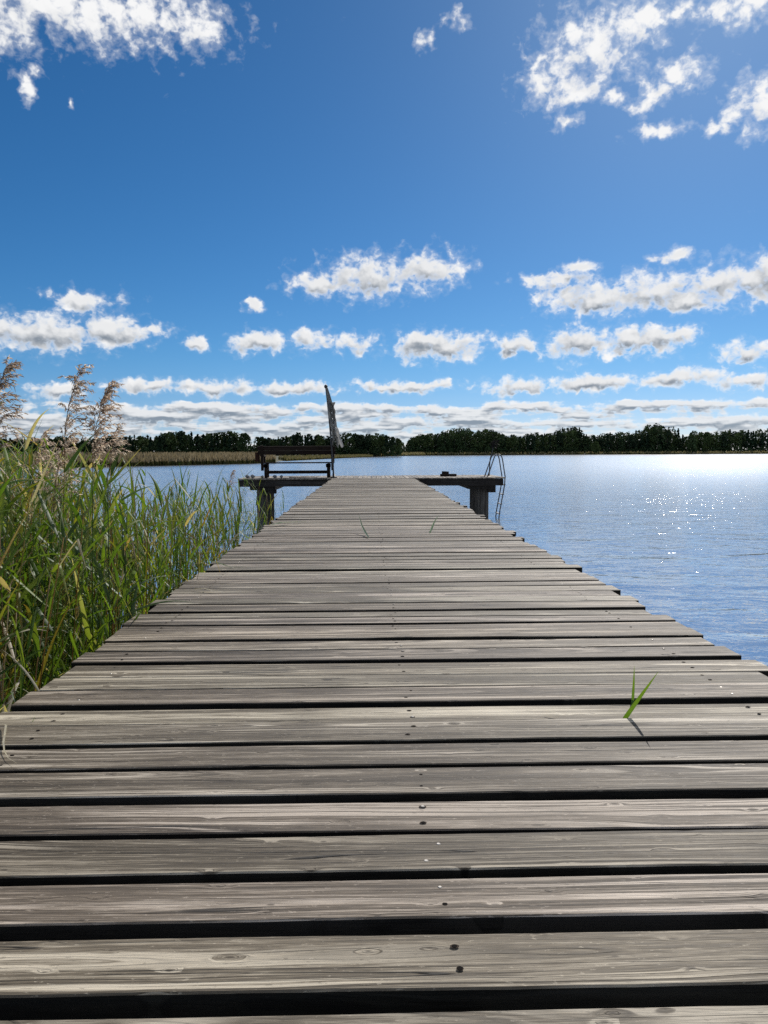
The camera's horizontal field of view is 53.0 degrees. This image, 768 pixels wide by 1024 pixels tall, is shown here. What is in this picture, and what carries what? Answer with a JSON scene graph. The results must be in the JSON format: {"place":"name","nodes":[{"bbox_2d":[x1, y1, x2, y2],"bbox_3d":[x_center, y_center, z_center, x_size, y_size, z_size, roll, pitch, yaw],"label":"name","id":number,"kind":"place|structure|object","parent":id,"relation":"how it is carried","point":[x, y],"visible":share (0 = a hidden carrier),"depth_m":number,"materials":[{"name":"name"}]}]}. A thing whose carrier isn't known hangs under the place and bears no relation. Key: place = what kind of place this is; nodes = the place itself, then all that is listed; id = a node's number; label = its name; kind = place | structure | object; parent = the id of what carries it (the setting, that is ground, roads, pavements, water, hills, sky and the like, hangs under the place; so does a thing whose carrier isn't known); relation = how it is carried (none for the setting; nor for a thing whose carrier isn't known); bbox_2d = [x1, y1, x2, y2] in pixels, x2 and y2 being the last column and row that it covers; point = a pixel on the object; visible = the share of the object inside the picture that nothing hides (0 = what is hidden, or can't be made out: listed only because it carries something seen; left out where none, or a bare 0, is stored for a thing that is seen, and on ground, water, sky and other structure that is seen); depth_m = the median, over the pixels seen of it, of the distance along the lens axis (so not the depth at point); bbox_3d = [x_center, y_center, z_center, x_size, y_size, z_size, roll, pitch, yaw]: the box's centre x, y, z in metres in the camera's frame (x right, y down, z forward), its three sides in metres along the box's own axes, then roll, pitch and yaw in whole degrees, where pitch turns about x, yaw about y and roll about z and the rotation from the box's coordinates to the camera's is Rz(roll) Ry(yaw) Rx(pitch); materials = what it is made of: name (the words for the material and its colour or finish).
{"place":"outdoors","nodes":[
{"label":"outdoors","id":0,"kind":"place"},
{"bbox_2d":[0,454,767,665],"bbox_3d":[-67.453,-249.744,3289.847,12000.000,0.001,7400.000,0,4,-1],"label":"lake water","id":1,"kind":"structure","parent":0,"point":[682,539],"depth_m":24.80,"materials":[{"name":"blue liquid"}]},
{"bbox_2d":[0,627,23,702],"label":"reed","id":2,"kind":"object","parent":1,"relation":"on","point":[7,673],"visible":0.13,"depth_m":2.56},
{"bbox_2d":[1,571,28,691],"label":"reed","id":3,"kind":"object","parent":1,"relation":"on","point":[6,592],"visible":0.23,"depth_m":2.65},
{"bbox_2d":[0,555,30,695],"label":"reed","id":4,"kind":"object","parent":1,"relation":"on","point":[0,597],"visible":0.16,"depth_m":2.56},
{"bbox_2d":[4,651,38,690],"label":"reed","id":5,"kind":"object","parent":1,"relation":"on","point":[30,678],"visible":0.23,"depth_m":2.37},
{"bbox_2d":[0,399,46,656],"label":"reed","id":6,"kind":"object","parent":1,"relation":"on","point":[9,594],"visible":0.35,"depth_m":2.36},
{"bbox_2d":[0,509,51,705],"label":"reed","id":7,"kind":"object","parent":1,"relation":"on","point":[10,693],"visible":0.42,"depth_m":2.37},
{"bbox_2d":[4,570,51,690],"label":"reed","id":8,"kind":"object","parent":1,"relation":"on","point":[18,617],"visible":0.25,"depth_m":2.72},
{"bbox_2d":[0,567,57,697],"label":"reed","id":9,"kind":"object","parent":1,"relation":"on","point":[22,663],"visible":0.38,"depth_m":2.40,"materials":[{"name":"plant"}]},
{"bbox_2d":[0,582,59,695],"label":"reed","id":10,"kind":"object","parent":1,"relation":"on","point":[17,660],"visible":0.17,"depth_m":2.61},
{"bbox_2d":[0,355,64,702],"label":"reed","id":11,"kind":"object","parent":1,"relation":"on","point":[7,371],"visible":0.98,"depth_m":2.65,"materials":[{"name":"plant"}]},
{"bbox_2d":[3,458,63,674],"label":"reed","id":12,"kind":"object","parent":1,"relation":"on","point":[28,491],"visible":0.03,"depth_m":3.66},
{"bbox_2d":[1,501,67,695],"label":"reed","id":13,"kind":"object","parent":1,"relation":"on","point":[29,557],"visible":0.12,"depth_m":3.07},
{"bbox_2d":[6,592,70,684],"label":"reed","id":14,"kind":"object","parent":1,"relation":"on","point":[51,618],"visible":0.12,"depth_m":2.93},
{"bbox_2d":[11,579,66,680],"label":"reed","id":15,"kind":"object","parent":1,"relation":"on","point":[43,636],"visible":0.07,"depth_m":3.38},
{"bbox_2d":[26,577,58,687],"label":"reed","id":16,"kind":"object","parent":1,"relation":"on","point":[50,603],"visible":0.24,"depth_m":2.74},
{"bbox_2d":[4,554,89,698],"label":"reed","id":17,"kind":"object","parent":1,"relation":"on","point":[31,688],"visible":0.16,"depth_m":2.88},
{"bbox_2d":[10,432,87,685],"bbox_3d":[-1.390,0.681,3.202,0.348,2.027,0.575,-2,5,-16],"label":"reed","id":18,"kind":"object","parent":1,"relation":"on","point":[37,565],"visible":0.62,"depth_m":3.17,"materials":[{"name":"plant"}]},
{"bbox_2d":[13,428,84,678],"bbox_3d":[-1.641,0.649,3.503,0.622,2.047,0.289,-4,6,-41],"label":"reed","id":19,"kind":"object","parent":1,"relation":"on","point":[43,458],"visible":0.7,"depth_m":3.47,"materials":[{"name":"plant"}]},
{"bbox_2d":[39,529,73,674],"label":"reed","id":20,"kind":"object","parent":1,"relation":"on","point":[67,645],"visible":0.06,"depth_m":3.51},
{"bbox_2d":[19,364,98,677],"bbox_3d":[-1.261,0.557,3.131,0.285,2.284,0.571,-1,4,-7],"label":"reed","id":21,"kind":"object","parent":1,"relation":"on","point":[78,385],"visible":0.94,"depth_m":3.01,"materials":[{"name":"plant"}]},
{"bbox_2d":[27,552,91,677],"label":"reed","id":22,"kind":"object","parent":1,"relation":"on","point":[77,644],"visible":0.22,"depth_m":3.16,"materials":[{"name":"plant"}]},
{"bbox_2d":[10,453,116,666],"bbox_3d":[-1.290,0.725,3.136,0.398,1.951,0.473,0,6,7],"label":"reed","id":23,"kind":"object","parent":1,"relation":"on","point":[69,618],"visible":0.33,"depth_m":3.13,"materials":[{"name":"plant"}]},
{"bbox_2d":[33,621,98,686],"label":"reed","id":24,"kind":"object","parent":1,"relation":"on","point":[80,641],"visible":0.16,"depth_m":2.96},
{"bbox_2d":[6,498,128,672],"bbox_3d":[-1.194,0.828,2.893,0.545,1.786,0.301,-3,8,-30],"label":"reed","id":25,"kind":"object","parent":1,"relation":"on","point":[76,513],"visible":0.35,"depth_m":2.89,"materials":[{"name":"plant"}]},
{"bbox_2d":[63,615,86,664],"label":"reed","id":26,"kind":"object","parent":1,"relation":"on","point":[70,643],"visible":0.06,"depth_m":3.58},
{"bbox_2d":[29,379,134,652],"bbox_3d":[-1.198,0.585,3.136,0.396,2.226,0.403,3,6,37],"label":"reed","id":27,"kind":"object","parent":1,"relation":"on","point":[108,392],"visible":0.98,"depth_m":3.06,"materials":[{"name":"plant"}]},
{"bbox_2d":[40,594,129,660],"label":"reed","id":28,"kind":"object","parent":1,"relation":"on","point":[95,634],"visible":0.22,"depth_m":3.13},
{"bbox_2d":[78,549,94,652],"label":"reed","id":29,"kind":"object","parent":1,"relation":"on","point":[87,580],"visible":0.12,"depth_m":3.57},
{"bbox_2d":[66,565,106,651],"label":"reed","id":30,"kind":"object","parent":1,"relation":"on","point":[88,603],"visible":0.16,"depth_m":3.33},
{"bbox_2d":[55,487,120,649],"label":"reed","id":31,"kind":"object","parent":1,"relation":"on","point":[78,527],"visible":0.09,"depth_m":4.09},
{"bbox_2d":[85,566,99,652],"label":"reed","id":32,"kind":"object","parent":1,"relation":"on","point":[97,607],"visible":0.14,"depth_m":3.63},
{"bbox_2d":[82,520,112,648],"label":"reed","id":33,"kind":"object","parent":1,"relation":"on","point":[98,541],"visible":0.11,"depth_m":3.60,"materials":[{"name":"plant"}]},
{"bbox_2d":[84,489,117,602],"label":"reed","id":34,"kind":"object","parent":1,"relation":"on","point":[98,520],"visible":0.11,"depth_m":4.64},
{"bbox_2d":[76,525,133,652],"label":"reed","id":35,"kind":"object","parent":1,"relation":"on","point":[113,562],"visible":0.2,"depth_m":3.34,"materials":[{"name":"plant"}]},
{"bbox_2d":[64,456,149,645],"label":"reed","id":36,"kind":"object","parent":1,"relation":"on","point":[103,548],"visible":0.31,"depth_m":3.47,"materials":[{"name":"plant"}]},
{"bbox_2d":[64,467,154,625],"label":"reed","id":37,"kind":"object","parent":1,"relation":"on","point":[103,521],"visible":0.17,"depth_m":4.20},
{"bbox_2d":[94,527,127,643],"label":"reed","id":38,"kind":"object","parent":1,"relation":"on","point":[116,568],"visible":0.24,"depth_m":3.78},
{"bbox_2d":[81,536,143,634],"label":"reed","id":39,"kind":"object","parent":1,"relation":"on","point":[119,573],"visible":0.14,"depth_m":4.01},
{"bbox_2d":[99,515,127,632],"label":"reed","id":40,"kind":"object","parent":1,"relation":"on","point":[120,620],"visible":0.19,"depth_m":3.82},
{"bbox_2d":[82,486,150,620],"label":"reed","id":41,"kind":"object","parent":1,"relation":"on","point":[132,575],"visible":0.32,"depth_m":3.40,"materials":[{"name":"plant"}]},
{"bbox_2d":[59,423,174,647],"bbox_3d":[-1.191,0.625,3.547,0.387,2.083,0.527,1,5,20],"label":"reed","id":42,"kind":"object","parent":1,"relation":"on","point":[111,468],"visible":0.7,"depth_m":3.52,"materials":[{"name":"plant"}]},
{"bbox_2d":[77,454,159,629],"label":"reed","id":43,"kind":"object","parent":1,"relation":"on","point":[130,591],"visible":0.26,"depth_m":3.72,"materials":[{"name":"plant"}]},
{"bbox_2d":[85,566,156,634],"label":"reed","id":44,"kind":"object","parent":1,"relation":"on","point":[117,579],"visible":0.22,"depth_m":3.10,"materials":[{"name":"plant"}]},
{"bbox_2d":[0,409,264,721],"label":"reed stand","id":45,"kind":"object","parent":1,"relation":"on","point":[34,532],"visible":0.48,"depth_m":3.37,"materials":[{"name":"plant"}]},
{"bbox_2d":[114,563,150,617],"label":"reed","id":46,"kind":"object","parent":1,"relation":"on","point":[132,589],"visible":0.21,"depth_m":3.74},
{"bbox_2d":[117,530,149,621],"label":"reed","id":47,"kind":"object","parent":1,"relation":"on","point":[127,570],"visible":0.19,"depth_m":4.38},
{"bbox_2d":[82,445,190,638],"bbox_3d":[-1.112,0.712,3.197,0.522,1.969,0.439,4,4,5],"label":"reed","id":48,"kind":"object","parent":1,"relation":"on","point":[104,585],"visible":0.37,"depth_m":3.19,"materials":[{"name":"plant"}]},
{"bbox_2d":[0,451,276,467],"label":"reed bed","id":49,"kind":"object","parent":1,"relation":"on","point":[178,458],"visible":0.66,"depth_m":132.43,"materials":[{"name":"plant"}]},
{"bbox_2d":[105,485,174,615],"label":"reed","id":50,"kind":"object","parent":1,"relation":"on","point":[143,502],"visible":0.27,"depth_m":3.91,"materials":[{"name":"plant"}]},
{"bbox_2d":[112,495,169,623],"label":"reed","id":51,"kind":"object","parent":1,"relation":"on","point":[124,524],"visible":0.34,"depth_m":3.37,"materials":[{"name":"plant"}]},
{"bbox_2d":[137,501,147,604],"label":"reed","id":52,"kind":"object","parent":1,"relation":"on","point":[144,535],"visible":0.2,"depth_m":5.71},
{"bbox_2d":[108,458,178,614],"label":"reed","id":53,"kind":"object","parent":1,"relation":"on","point":[134,504],"visible":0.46,"depth_m":4.17,"materials":[{"name":"plant"}]},
{"bbox_2d":[130,491,157,586],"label":"reed","id":54,"kind":"object","parent":1,"relation":"on","point":[145,526],"visible":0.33,"depth_m":5.61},
{"bbox_2d":[135,469,159,612],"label":"reed","id":55,"kind":"object","parent":1,"relation":"on","point":[144,473],"visible":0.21,"depth_m":6.74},
{"bbox_2d":[115,477,189,603],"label":"reed","id":56,"kind":"object","parent":1,"relation":"on","point":[149,542],"visible":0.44,"depth_m":4.24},
{"bbox_2d":[153,557,161,599],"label":"reed","id":57,"kind":"object","parent":1,"relation":"on","point":[159,584],"visible":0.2,"depth_m":4.20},
{"bbox_2d":[136,521,183,602],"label":"reed","id":58,"kind":"object","parent":1,"relation":"on","point":[152,559],"visible":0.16,"depth_m":4.98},
{"bbox_2d":[141,542,183,613],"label":"reed","id":59,"kind":"object","parent":1,"relation":"on","point":[155,570],"visible":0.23,"depth_m":4.35,"materials":[{"name":"plant"}]},
{"bbox_2d":[144,525,181,592],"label":"reed","id":60,"kind":"object","parent":1,"relation":"on","point":[168,552],"visible":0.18,"depth_m":5.29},
{"bbox_2d":[149,501,182,591],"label":"reed","id":61,"kind":"object","parent":1,"relation":"on","point":[157,541],"visible":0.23,"depth_m":5.70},
{"bbox_2d":[153,510,190,590],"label":"reed","id":62,"kind":"object","parent":1,"relation":"on","point":[168,559],"visible":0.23,"depth_m":5.28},
{"bbox_2d":[168,535,180,583],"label":"reed","id":63,"kind":"object","parent":1,"relation":"on","point":[179,556],"visible":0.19,"depth_m":5.54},
{"bbox_2d":[150,486,199,591],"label":"reed","id":64,"kind":"object","parent":1,"relation":"on","point":[180,534],"visible":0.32,"depth_m":4.60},
{"bbox_2d":[156,479,208,588],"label":"reed","id":65,"kind":"object","parent":1,"relation":"on","point":[191,555],"visible":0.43,"depth_m":5.02,"materials":[{"name":"plant"}]},
{"bbox_2d":[162,487,204,593],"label":"reed","id":66,"kind":"object","parent":1,"relation":"on","point":[174,536],"visible":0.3,"depth_m":5.12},
{"bbox_2d":[171,470,203,572],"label":"reed","id":67,"kind":"object","parent":1,"relation":"on","point":[186,492],"visible":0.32,"depth_m":9.35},
{"bbox_2d":[168,478,207,579],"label":"reed","id":68,"kind":"object","parent":1,"relation":"on","point":[185,517],"visible":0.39,"depth_m":5.71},
{"bbox_2d":[177,521,203,578],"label":"reed","id":69,"kind":"object","parent":1,"relation":"on","point":[191,547],"visible":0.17,"depth_m":6.48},
{"bbox_2d":[186,491,201,577],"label":"reed","id":70,"kind":"object","parent":1,"relation":"on","point":[196,542],"visible":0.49,"depth_m":5.49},
{"bbox_2d":[192,521,206,572],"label":"reed","id":71,"kind":"object","parent":1,"relation":"on","point":[201,570],"visible":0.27,"depth_m":5.59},
{"bbox_2d":[179,527,219,580],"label":"reed","id":72,"kind":"object","parent":1,"relation":"on","point":[204,555],"visible":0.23,"depth_m":4.33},
{"bbox_2d":[181,497,221,566],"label":"reed","id":73,"kind":"object","parent":1,"relation":"on","point":[199,528],"visible":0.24,"depth_m":6.64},
{"bbox_2d":[191,508,212,572],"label":"reed","id":74,"kind":"object","parent":1,"relation":"on","point":[200,538],"visible":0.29,"depth_m":6.45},
{"bbox_2d":[203,498,212,569],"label":"reed","id":75,"kind":"object","parent":1,"relation":"on","point":[207,532],"visible":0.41,"depth_m":6.79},
{"bbox_2d":[188,481,230,572],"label":"reed","id":76,"kind":"object","parent":1,"relation":"on","point":[210,518],"visible":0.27,"depth_m":7.19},
{"bbox_2d":[207,499,236,549],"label":"reed","id":77,"kind":"object","parent":1,"relation":"on","point":[222,523],"visible":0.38,"depth_m":6.63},
{"bbox_2d":[218,470,232,548],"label":"reed","id":78,"kind":"object","parent":1,"relation":"on","point":[228,500],"visible":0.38,"depth_m":9.80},
{"bbox_2d":[218,491,233,549],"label":"reed","id":79,"kind":"object","parent":1,"relation":"on","point":[228,522],"visible":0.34,"depth_m":6.68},
{"bbox_2d":[215,470,238,553],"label":"reed","id":80,"kind":"object","parent":1,"relation":"on","point":[225,499],"visible":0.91,"depth_m":7.58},
{"bbox_2d":[211,493,247,553],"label":"reed","id":81,"kind":"object","parent":1,"relation":"on","point":[225,522],"visible":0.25,"depth_m":6.92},
{"bbox_2d":[220,485,243,539],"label":"reed","id":82,"kind":"object","parent":1,"relation":"on","point":[232,506],"visible":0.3,"depth_m":9.60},
{"bbox_2d":[240,470,251,539],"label":"reed","id":83,"kind":"object","parent":1,"relation":"on","point":[244,512],"visible":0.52,"depth_m":11.75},
{"bbox_2d":[233,479,261,537],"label":"reed","id":84,"kind":"object","parent":1,"relation":"on","point":[243,508],"visible":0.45,"depth_m":11.03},
{"bbox_2d":[243,485,259,538],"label":"reed","id":85,"kind":"object","parent":1,"relation":"on","point":[253,514],"visible":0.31,"depth_m":7.46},
{"bbox_2d":[245,480,259,537],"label":"reed","id":86,"kind":"object","parent":1,"relation":"on","point":[253,502],"visible":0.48,"depth_m":12.54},
{"bbox_2d":[254,488,276,524],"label":"reed","id":87,"kind":"object","parent":1,"relation":"on","point":[268,507],"visible":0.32,"depth_m":8.56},
{"bbox_2d":[278,454,378,460],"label":"reed bed","id":88,"kind":"object","parent":1,"relation":"on","point":[298,457],"visible":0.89,"depth_m":245.89,"materials":[{"name":"plant"}]},
{"bbox_2d":[0,475,767,1023],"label":"jetty","id":89,"kind":"object","parent":1,"relation":"in","point":[326,761],"visible":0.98,"depth_m":1.58,"materials":[{"name":"grey wood"}]},
{"bbox_2d":[2,724,12,760],"bbox_3d":[-0.905,0.554,1.848,0.020,0.008,0.282,-3,5,-30],"label":"dry reed strip","id":90,"kind":"object","parent":89,"relation":"on","point":[4,735],"visible":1,"depth_m":1.87,"materials":[{"name":"beige plant"}]},
{"bbox_2d":[255,445,334,477],"bbox_3d":[-2.535,-1.451,22.132,2.285,0.928,0.549,0,4,-1],"label":"bench","id":91,"kind":"object","parent":89,"relation":"on","point":[292,450],"visible":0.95,"depth_m":21.90,"materials":[{"name":"brown wood"}]},
{"bbox_2d":[324,385,343,477],"bbox_3d":[-1.416,-2.281,21.814,0.538,2.633,0.290,0,4,-1],"label":"flag","id":92,"kind":"object","parent":89,"relation":"on","point":[333,429],"visible":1,"depth_m":21.73,"materials":[{"name":"fabric"}]},
{"bbox_2d":[359,516,368,537],"bbox_3d":[-0.181,0.116,6.660,0.020,0.146,0.637,-1,4,-9],"label":"green blade","id":93,"kind":"object","parent":89,"relation":"on","point":[365,532],"visible":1,"depth_m":6.61,"materials":[{"name":"green plant"}]},
{"bbox_2d":[484,454,505,518],"bbox_3d":[3.242,-0.565,22.544,0.542,2.256,0.574,0,4,-1],"label":"swimming ladder","id":94,"kind":"object","parent":89,"relation":"attached to","point":[502,494],"visible":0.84,"depth_m":22.31,"materials":[{"name":"silver metal"}]},
{"bbox_2d":[623,671,657,717],"bbox_3d":[0.702,0.492,2.086,0.106,0.176,0.164,2,5,30],"label":"grass sprout","id":95,"kind":"object","parent":89,"relation":"in","point":[632,707],"depth_m":2.04,"materials":[{"name":"plant"}]},
{"bbox_2d":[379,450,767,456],"bbox_3d":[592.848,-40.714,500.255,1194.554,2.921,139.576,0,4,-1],"label":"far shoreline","id":96,"kind":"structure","parent":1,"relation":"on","point":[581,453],"depth_m":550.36,"materials":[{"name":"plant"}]},
{"bbox_2d":[0,0,767,450],"label":"sky","id":97,"kind":"structure","parent":0,"point":[519,218],"materials":[{"name":"blue"}]},
{"bbox_2d":[440,471,456,475],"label":"wood block","id":98,"kind":"structure","parent":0,"point":[445,473],"depth_m":22.68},
{"bbox_2d":[489,434,498,475],"bbox_3d":[3.359,-1.734,23.334,0.300,1.322,0.396,3,6,39],"label":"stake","id":99,"kind":"object","parent":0,"point":[494,442],"visible":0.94,"depth_m":23.28,"materials":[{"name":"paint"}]},
{"bbox_2d":[276,452,767,461],"bbox_3d":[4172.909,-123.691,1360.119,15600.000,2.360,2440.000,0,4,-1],"label":"shore","id":100,"kind":"structure","parent":0,"point":[277,460],"depth_m":552.53,"materials":[{"name":"plant"}]},
{"bbox_2d":[0,430,245,454],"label":"wood","id":101,"kind":"object","parent":100,"relation":"on","point":[181,441],"visible":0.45,"depth_m":395.59,"materials":[{"name":"green plant"}]},
{"bbox_2d":[156,435,163,452],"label":"tree","id":102,"kind":"object","parent":100,"relation":"on","point":[159,448],"visible":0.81,"depth_m":383.71,"materials":[{"name":"green plant"}]},
{"bbox_2d":[235,433,252,452],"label":"tree","id":103,"kind":"object","parent":100,"relation":"on","point":[243,442],"visible":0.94,"depth_m":391.55,"materials":[{"name":"green plant"}]},
{"bbox_2d":[250,432,402,455],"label":"wood","id":104,"kind":"object","parent":100,"relation":"on","point":[370,444],"visible":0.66,"depth_m":401.85,"materials":[{"name":"green plant"}]},
{"bbox_2d":[405,428,507,453],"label":"wood","id":105,"kind":"object","parent":100,"relation":"on","point":[463,440],"visible":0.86,"depth_m":563.38,"materials":[{"name":"green plant"}]},
{"bbox_2d":[499,426,591,454],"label":"wood","id":106,"kind":"object","parent":100,"relation":"on","point":[570,440],"visible":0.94,"depth_m":565.63,"materials":[{"name":"green plant"}]},
{"bbox_2d":[591,441,600,452],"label":"tree","id":107,"kind":"object","parent":100,"relation":"on","point":[595,447],"visible":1,"depth_m":548.09,"materials":[{"name":"green plant"}]},
{"bbox_2d":[576,423,691,453],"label":"wood","id":108,"kind":"object","parent":100,"relation":"on","point":[652,438],"visible":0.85,"depth_m":567.37,"materials":[{"name":"green plant"}]},
{"bbox_2d":[686,434,697,452],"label":"tree","id":109,"kind":"object","parent":100,"relation":"on","point":[693,441],"visible":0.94,"depth_m":553.32,"materials":[{"name":"green plant"}]},
{"bbox_2d":[701,432,711,450],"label":"tree","id":110,"kind":"object","parent":100,"relation":"on","point":[706,438],"visible":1,"depth_m":553.33,"materials":[{"name":"green plant"}]},
{"bbox_2d":[683,428,767,452],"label":"wood","id":111,"kind":"object","parent":100,"relation":"on","point":[742,440],"visible":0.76,"depth_m":569.14,"materials":[{"name":"green plant"}]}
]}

